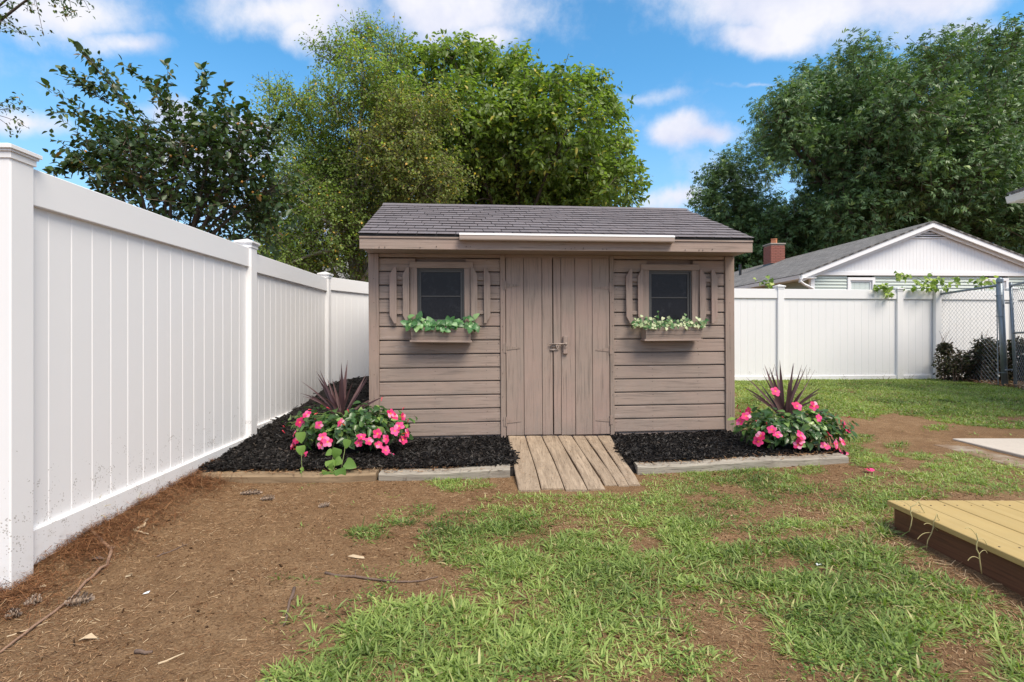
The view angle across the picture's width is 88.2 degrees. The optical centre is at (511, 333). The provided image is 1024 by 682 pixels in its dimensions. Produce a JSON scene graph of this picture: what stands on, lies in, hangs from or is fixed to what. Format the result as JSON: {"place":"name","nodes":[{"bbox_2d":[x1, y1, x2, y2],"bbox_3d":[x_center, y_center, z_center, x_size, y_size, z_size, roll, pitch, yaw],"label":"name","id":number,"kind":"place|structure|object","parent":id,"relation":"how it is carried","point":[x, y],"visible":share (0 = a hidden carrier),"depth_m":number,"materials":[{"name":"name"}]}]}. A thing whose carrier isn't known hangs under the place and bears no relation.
{"place":"outdoors","nodes":[
{"label":"outdoors","id":0,"kind":"place"},
{"bbox_2d":[0,379,1023,681],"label":"ground","id":1,"kind":"structure","parent":0,"point":[894,427],"depth_m":2.42,"materials":[{"name":"soil"}]},
{"bbox_2d":[5,607,22,619],"bbox_3d":[-2.021,1.137,2.145,0.052,0.057,0.054,0,0,0],"label":"pine cone","id":2,"kind":"object","parent":1,"relation":"on","point":[13,611],"visible":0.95,"depth_m":2.14,"materials":[{"name":"brown plant"}]},
{"bbox_2d":[7,621,47,636],"bbox_3d":[-1.879,1.146,2.051,0.007,0.013,0.119,0,0,42],"label":"stick","id":3,"kind":"object","parent":1,"relation":"on","point":[23,630],"visible":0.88,"depth_m":2.04,"materials":[{"name":"brown wood"}]},
{"bbox_2d":[24,593,43,606],"bbox_3d":[-2.032,1.133,2.247,0.060,0.058,0.060,0,0,0],"label":"pine cone","id":4,"kind":"object","parent":1,"relation":"on","point":[34,601],"visible":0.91,"depth_m":2.24,"materials":[{"name":"brown plant"}]},
{"bbox_2d":[0,0,94,137],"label":"overhanging tree","id":5,"kind":"object","parent":1,"relation":"on","point":[10,12],"visible":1,"depth_m":5.99,"materials":[{"name":"green plant"}]},
{"bbox_2d":[0,530,114,652],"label":"stick","id":6,"kind":"object","parent":1,"relation":"on","point":[62,604],"visible":0.87,"depth_m":2.34,"materials":[{"name":"brown wood"}]},
{"bbox_2d":[64,591,94,606],"bbox_3d":[-1.825,1.122,2.227,0.101,0.063,0.068,0,0,-21],"label":"pine cone","id":7,"kind":"object","parent":1,"relation":"on","point":[79,600],"visible":0.97,"depth_m":2.23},
{"bbox_2d":[79,633,96,639],"bbox_3d":[-1.562,1.117,1.947,0.061,0.016,0.028,0,0,-28],"label":"chip","id":8,"kind":"object","parent":1,"relation":"on","point":[90,636],"visible":1,"depth_m":1.95,"materials":[{"name":"brown wood"}]},
{"bbox_2d":[0,457,251,625],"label":"needle pile","id":9,"kind":"object","parent":1,"relation":"on","point":[188,481],"visible":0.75,"depth_m":2.77,"materials":[{"name":"brown plant"}]},
{"bbox_2d":[133,518,148,534],"bbox_3d":[-2.091,1.085,2.976,0.077,0.033,0.237,0,0,-35],"label":"stick","id":10,"kind":"object","parent":1,"relation":"on","point":[134,530],"visible":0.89,"depth_m":2.95,"materials":[{"name":"brown wood"}]},
{"bbox_2d":[134,649,152,654],"bbox_3d":[-1.280,1.105,1.836,0.063,0.016,0.016,0,0,6],"label":"stick","id":11,"kind":"object","parent":1,"relation":"on","point":[140,651],"visible":1,"depth_m":1.83,"materials":[{"name":"brown wood"}]},
{"bbox_2d":[158,653,183,664],"bbox_3d":[-1.158,1.104,1.798,0.008,0.008,0.077,0,0,44],"label":"stick","id":12,"kind":"object","parent":1,"relation":"on","point":[161,662],"visible":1,"depth_m":1.79,"materials":[{"name":"brown wood"}]},
{"bbox_2d":[157,542,186,556],"bbox_3d":[-1.742,1.105,2.718,0.021,0.032,0.154,0,0,27],"label":"stick","id":13,"kind":"object","parent":1,"relation":"on","point":[171,550],"visible":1,"depth_m":2.70,"materials":[{"name":"brown wood"}]},
{"bbox_2d":[36,38,316,260],"bbox_3d":[-3.877,-0.967,6.182,3.371,4.537,2.008,0,0,0],"label":"fruit tree","id":14,"kind":"object","parent":1,"relation":"on","point":[113,165],"visible":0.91,"depth_m":5.89,"materials":[{"name":"green plant"}]},
{"bbox_2d":[0,143,368,589],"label":"vinyl fence","id":15,"kind":"object","parent":1,"relation":"on","point":[143,351],"visible":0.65,"depth_m":3.18,"materials":[{"name":"white plastic"}]},
{"bbox_2d":[240,489,261,494],"bbox_3d":[-1.781,1.083,3.607,0.140,0.048,0.051,0,0,0],"label":"pine cone","id":16,"kind":"object","parent":1,"relation":"on","point":[250,492],"visible":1,"depth_m":3.60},
{"bbox_2d":[260,494,274,500],"bbox_3d":[-1.620,1.089,3.505,0.091,0.049,0.052,0,0,0],"label":"pine cone","id":17,"kind":"object","parent":1,"relation":"on","point":[270,497],"visible":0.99,"depth_m":3.50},
{"bbox_2d":[192,469,379,483],"bbox_3d":[-1.675,1.081,3.977,1.331,0.106,0.174,0,0,-5],"label":"landscape timber","id":18,"kind":"object","parent":1,"relation":"on","point":[364,475],"visible":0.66,"depth_m":3.92,"materials":[{"name":"brown wood"}]},
{"bbox_2d":[295,432,356,475],"bbox_3d":[-1.445,0.954,4.079,0.527,0.353,0.333,0,0,-6],"label":"trailing vine","id":19,"kind":"object","parent":18,"relation":"on","point":[335,453],"visible":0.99,"depth_m":4.02,"materials":[{"name":"green plant"}]},
{"bbox_2d":[283,586,296,625],"bbox_3d":[-0.895,1.093,2.143,0.033,0.027,0.295,0,0,-14],"label":"stick","id":20,"kind":"object","parent":1,"relation":"on","point":[291,598],"visible":0.98,"depth_m":2.17,"materials":[{"name":"brown wood"}]},
{"bbox_2d":[318,502,329,507],"bbox_3d":[-1.196,1.090,3.364,0.073,0.042,0.042,0,0,-39],"label":"pine cone","id":21,"kind":"object","parent":1,"relation":"on","point":[323,505],"visible":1,"depth_m":3.35,"materials":[{"name":"brown plant"}]},
{"bbox_2d":[306,256,365,279],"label":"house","id":22,"kind":"structure","parent":1,"relation":"on","point":[342,274],"depth_m":25.13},
{"bbox_2d":[226,4,482,281],"bbox_3d":[-3.201,-2.766,11.161,5.408,7.758,4.529,0,0,0],"label":"birch tree","id":23,"kind":"object","parent":1,"relation":"on","point":[355,185],"visible":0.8,"depth_m":10.08,"materials":[{"name":"green plant"}]},
{"bbox_2d":[348,554,363,558],"bbox_3d":[-0.764,1.094,2.596,0.093,0.006,0.023,0,0,23],"label":"wood chip","id":24,"kind":"object","parent":1,"relation":"on","point":[356,556],"visible":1,"depth_m":2.59,"materials":[{"name":"beige wood"}]},
{"bbox_2d":[324,571,437,582],"bbox_3d":[-0.597,1.090,2.372,0.526,0.028,0.072,0,0,4],"label":"stick","id":25,"kind":"object","parent":1,"relation":"on","point":[355,576],"visible":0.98,"depth_m":2.37,"materials":[{"name":"brown wood"}]},
{"bbox_2d":[379,464,509,480],"bbox_3d":[-0.507,1.081,4.085,1.005,0.106,0.173,0,0,-5],"label":"landscape timber","id":26,"kind":"object","parent":1,"relation":"on","point":[497,471],"visible":0.8,"depth_m":4.02,"materials":[{"name":"grey wood"}]},
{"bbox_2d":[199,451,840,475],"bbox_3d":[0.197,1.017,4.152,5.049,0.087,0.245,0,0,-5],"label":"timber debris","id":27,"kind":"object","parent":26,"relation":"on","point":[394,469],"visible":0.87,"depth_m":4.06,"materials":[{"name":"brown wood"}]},
{"bbox_2d":[353,28,652,206],"bbox_3d":[-0.378,-3.347,13.864,7.273,8.895,6.358,0,0,0],"label":"broadleaf tree","id":28,"kind":"object","parent":1,"relation":"on","point":[515,153],"visible":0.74,"depth_m":12.23,"materials":[{"name":"green plant"}]},
{"bbox_2d":[0,465,1023,681],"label":"pine needles","id":29,"kind":"object","parent":1,"relation":"on","point":[441,583],"visible":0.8,"depth_m":2.29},
{"bbox_2d":[0,459,1023,681],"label":"soil clods","id":30,"kind":"object","parent":1,"relation":"on","point":[345,612],"visible":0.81,"depth_m":2.40,"materials":[{"name":"brown soil"}]},
{"bbox_2d":[196,376,845,479],"bbox_3d":[0.340,0.909,6.400,5.600,0.560,5.100,0,0,0],"label":"mulch bed","id":31,"kind":"object","parent":1,"relation":"on","point":[631,465],"visible":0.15,"depth_m":4.48,"materials":[{"name":"black wood"}]},
{"bbox_2d":[328,428,368,452],"bbox_3d":[-1.410,0.913,4.620,0.428,0.203,0.428,0,0,0],"label":"plant pot","id":32,"kind":"object","parent":31,"relation":"on","point":[361,448],"visible":0.18,"depth_m":4.47,"materials":[{"name":"black plastic"}]},
{"bbox_2d":[301,360,383,415],"bbox_3d":[-1.500,0.491,4.620,0.769,0.527,0.300,0,0,0],"label":"spike plant","id":33,"kind":"object","parent":32,"relation":"in","point":[339,402],"visible":0.83,"depth_m":4.61,"materials":[{"name":"purple plant"}]},
{"bbox_2d":[282,397,417,455],"bbox_3d":[-1.391,0.775,4.587,1.116,0.496,0.799,0,0,0],"label":"flowering plant","id":34,"kind":"object","parent":32,"relation":"in","point":[352,423],"visible":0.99,"depth_m":4.39,"materials":[{"name":"green plant"}]},
{"bbox_2d":[767,430,810,449],"bbox_3d":[2.460,0.923,4.720,0.428,0.203,0.428,0,0,0],"label":"plant pot","id":35,"kind":"object","parent":31,"relation":"on","point":[788,445],"visible":0.1,"depth_m":4.57,"materials":[{"name":"black plastic"}]},
{"bbox_2d":[741,365,831,415],"bbox_3d":[2.420,0.493,4.723,0.789,0.527,0.239,0,0,0],"label":"spike plant","id":36,"kind":"object","parent":35,"relation":"in","point":[778,404],"visible":0.77,"depth_m":4.70,"materials":[{"name":"purple plant"}]},
{"bbox_2d":[728,387,858,451],"bbox_3d":[2.466,0.752,4.644,1.031,0.608,0.925,0,0,27],"label":"flowering plant","id":37,"kind":"object","parent":35,"relation":"in","point":[768,425],"visible":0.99,"depth_m":4.50,"materials":[{"name":"green plant"}]},
{"bbox_2d":[358,203,753,441],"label":"shed","id":38,"kind":"structure","parent":1,"relation":"on","point":[558,299],"depth_m":5.23,"materials":[{"name":"beige paint"}]},
{"bbox_2d":[400,311,479,333],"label":"box plant","id":39,"kind":"object","parent":38,"relation":"in","point":[420,323],"visible":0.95,"depth_m":4.98,"materials":[{"name":"green plant"}]},
{"bbox_2d":[417,268,463,321],"bbox_3d":[-0.695,-0.374,5.166,0.452,0.530,0.056,0,0,-5],"label":"window","id":40,"kind":"structure","parent":38,"relation":"in","point":[438,289],"depth_m":5.16,"materials":[{"name":"black glass"}]},
{"bbox_2d":[503,258,566,434],"bbox_3d":[0.228,0.120,5.216,0.631,1.754,0.106,0,0,-5],"label":"door","id":41,"kind":"structure","parent":38,"relation":"in","point":[528,347],"depth_m":5.21,"materials":[{"name":"beige paint"}]},
{"bbox_2d":[552,258,612,434],"bbox_3d":[0.708,0.120,5.271,0.594,1.759,0.085,0,0,-5],"label":"door","id":42,"kind":"structure","parent":38,"relation":"in","point":[582,287],"depth_m":5.26,"materials":[{"name":"beige paint"}]},
{"bbox_2d":[631,311,708,329],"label":"box plant","id":43,"kind":"object","parent":38,"relation":"in","point":[655,325],"visible":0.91,"depth_m":5.19,"materials":[{"name":"green plant"}]},
{"bbox_2d":[649,270,690,323],"bbox_3d":[1.597,-0.374,5.378,0.447,0.537,0.056,0,0,-5],"label":"window","id":44,"kind":"structure","parent":38,"relation":"in","point":[669,291],"depth_m":5.37,"materials":[{"name":"black glass"}]},
{"bbox_2d":[508,436,639,491],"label":"ramp","id":45,"kind":"structure","parent":1,"relation":"on","point":[585,471],"depth_m":4.23,"materials":[{"name":"brown wood"}]},
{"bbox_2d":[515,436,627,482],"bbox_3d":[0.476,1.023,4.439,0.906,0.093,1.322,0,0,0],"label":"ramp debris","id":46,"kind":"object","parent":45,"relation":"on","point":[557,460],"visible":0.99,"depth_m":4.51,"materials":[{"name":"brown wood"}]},
{"bbox_2d":[264,467,1004,681],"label":"weed leaves","id":47,"kind":"object","parent":1,"relation":"on","point":[788,667],"visible":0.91,"depth_m":2.06,"materials":[{"name":"green plant"}]},
{"bbox_2d":[256,509,1023,681],"bbox_3d":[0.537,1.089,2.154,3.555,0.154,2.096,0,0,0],"label":"grass","id":48,"kind":"structure","parent":1,"relation":"on","point":[404,631],"depth_m":2.09,"materials":[{"name":"green plant"}]},
{"bbox_2d":[630,612,669,619],"bbox_3d":[0.535,1.090,2.044,0.170,0.028,0.020,0,0,9],"label":"stick","id":49,"kind":"object","parent":1,"relation":"on","point":[649,616],"visible":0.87,"depth_m":2.04,"materials":[{"name":"brown wood"}]},
{"bbox_2d":[299,433,1023,523],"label":"grass","id":50,"kind":"structure","parent":1,"relation":"on","point":[865,460],"depth_m":3.64,"materials":[{"name":"green plant"}]},
{"bbox_2d":[633,453,848,474],"bbox_3d":[1.862,1.060,4.305,1.777,0.128,0.173,0,0,-5],"label":"landscape timber","id":51,"kind":"object","parent":1,"relation":"on","point":[738,463],"visible":0.81,"depth_m":4.24,"materials":[{"name":"grey wood"}]},
{"bbox_2d":[490,389,1023,478],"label":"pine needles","id":52,"kind":"object","parent":1,"relation":"on","point":[899,442],"visible":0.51,"depth_m":5.05,"materials":[{"name":"brown plant"}]},
{"bbox_2d":[685,141,830,271],"bbox_3d":[16.725,-4.856,31.962,14.044,12.342,8.263,0,0,-25],"label":"oak tree","id":53,"kind":"object","parent":1,"relation":"on","point":[747,212],"visible":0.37,"depth_m":29.77,"materials":[{"name":"green plant"}]},
{"bbox_2d":[732,27,953,253],"bbox_3d":[17.433,-7.194,27.955,9.081,16.994,13.322,0,0,44],"label":"oak tree","id":54,"kind":"object","parent":1,"relation":"on","point":[822,125],"visible":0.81,"depth_m":25.36,"materials":[{"name":"green plant"}]},
{"bbox_2d":[733,183,1023,252],"bbox_3d":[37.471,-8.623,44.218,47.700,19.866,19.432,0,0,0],"label":"woodland tree","id":55,"kind":"object","parent":1,"relation":"on","point":[779,205],"depth_m":40.15,"materials":[{"name":"green plant"}]},
{"bbox_2d":[734,284,1023,380],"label":"vinyl fence","id":56,"kind":"object","parent":1,"relation":"on","point":[826,334],"visible":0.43,"depth_m":10.07,"materials":[{"name":"white plastic"}]},
{"bbox_2d":[753,275,773,288],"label":"garden shrub","id":57,"kind":"object","parent":56,"relation":"on","point":[771,281],"visible":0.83,"depth_m":10.36,"materials":[{"name":"green plant"}]},
{"bbox_2d":[872,271,960,297],"bbox_3d":[7.807,-0.167,10.213,1.971,2.138,0.590,0,0,0],"label":"fence vine","id":58,"kind":"object","parent":56,"relation":"attached to","point":[934,282],"visible":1,"depth_m":10.09,"materials":[{"name":"green plant"}]},
{"bbox_2d":[734,221,1023,290],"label":"house","id":59,"kind":"structure","parent":1,"relation":"on","point":[937,249],"depth_m":14.99,"materials":[{"name":"white"}]},
{"bbox_2d":[847,277,874,289],"bbox_3d":[9.861,-1.100,14.968,0.800,1.000,0.120,0,0,-2],"label":"window","id":60,"kind":"structure","parent":59,"relation":"in","point":[853,283],"depth_m":14.96,"materials":[{"name":"white glass"}]},
{"bbox_2d":[981,278,1008,290],"bbox_3d":[13.778,-1.100,15.118,0.800,1.000,0.120,0,0,-2],"label":"window","id":61,"kind":"structure","parent":59,"relation":"in","point":[1006,280],"depth_m":15.07,"materials":[{"name":"white glass"}]},
{"bbox_2d":[766,503,1023,679],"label":"dry grass","id":62,"kind":"structure","parent":1,"relation":"on","point":[861,525],"depth_m":2.40,"materials":[{"name":"green plant"}]},
{"bbox_2d":[896,496,927,531],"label":"weed","id":63,"kind":"object","parent":1,"relation":"on","point":[913,510],"visible":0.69,"depth_m":2.74,"materials":[{"name":"plant"}]},
{"bbox_2d":[918,513,939,548],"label":"weed","id":64,"kind":"object","parent":1,"relation":"on","point":[932,529],"visible":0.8,"depth_m":2.63,"materials":[{"name":"plant"}]},
{"bbox_2d":[854,11,1023,254],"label":"oak tree","id":65,"kind":"object","parent":1,"relation":"on","point":[972,148],"visible":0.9,"depth_m":23.65,"materials":[{"name":"green plant"}]},
{"bbox_2d":[887,500,1023,596],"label":"wooden platform","id":66,"kind":"structure","parent":1,"relation":"on","point":[997,527],"depth_m":2.58,"materials":[{"name":"yellow wood"}]},
{"bbox_2d":[931,331,988,381],"bbox_3d":[8.208,0.449,9.691,0.826,1.047,0.816,0,0,36],"label":"leafy shrub","id":67,"kind":"object","parent":1,"relation":"on","point":[952,368],"visible":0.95,"depth_m":9.65,"materials":[{"name":"green plant"}]},
{"bbox_2d":[936,277,1007,385],"bbox_3d":[8.268,0.071,9.590,0.215,2.062,1.446,0,0,0],"label":"chain link fence","id":68,"kind":"object","parent":1,"relation":"on","point":[1000,310],"visible":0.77,"depth_m":8.99,"materials":[{"name":"metal"}]},
{"bbox_2d":[964,275,998,290],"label":"garden shrub","id":69,"kind":"object","parent":68,"relation":"on","point":[982,279],"visible":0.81,"depth_m":10.58,"materials":[{"name":"green plant"}]},
{"bbox_2d":[1005,282,1023,387],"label":"chain link gate","id":70,"kind":"structure","parent":68,"relation":"attached to","point":[1013,333],"depth_m":8.78,"materials":[{"name":"metal"}]},
{"bbox_2d":[965,527,986,573],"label":"weed","id":71,"kind":"object","parent":1,"relation":"on","point":[977,550],"visible":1,"depth_m":2.31,"materials":[{"name":"plant"}]},
{"bbox_2d":[934,445,1023,468],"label":"path edging","id":72,"kind":"object","parent":1,"relation":"on","point":[1001,458],"visible":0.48,"depth_m":4.50,"materials":[{"name":"concrete"}]},
{"bbox_2d":[942,376,1023,388],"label":"dry leaves","id":73,"kind":"object","parent":1,"relation":"on","point":[1010,383],"visible":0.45,"depth_m":9.16,"materials":[{"name":"brown plant"}]},
{"bbox_2d":[966,331,1021,380],"bbox_3d":[8.624,0.437,9.510,0.889,1.059,0.685,0,0,0],"label":"leafy shrub","id":74,"kind":"object","parent":1,"relation":"on","point":[993,370],"visible":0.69,"depth_m":9.39,"materials":[{"name":"green plant"}]},
{"bbox_2d":[1005,187,1023,202],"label":"house corner","id":75,"kind":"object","parent":1,"relation":"on","point":[1016,196],"visible":1,"depth_m":7.86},
{"bbox_2d":[1006,335,1023,380],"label":"leafy shrub","id":76,"kind":"object","parent":1,"relation":"on","point":[1009,345],"visible":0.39,"depth_m":9.31,"materials":[{"name":"green plant"}]},
{"bbox_2d":[0,0,1023,255],"label":"sky","id":77,"kind":"structure","parent":0,"point":[691,66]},
{"bbox_2d":[735,378,1023,435],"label":"grass","id":78,"kind":"structure","parent":0,"point":[860,385],"depth_m":7.56,"materials":[{"name":"green plant"}]},
{"bbox_2d":[953,438,1023,457],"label":"path","id":79,"kind":"structure","parent":0,"point":[1013,446],"depth_m":4.89,"materials":[{"name":"concrete"}]}
]}

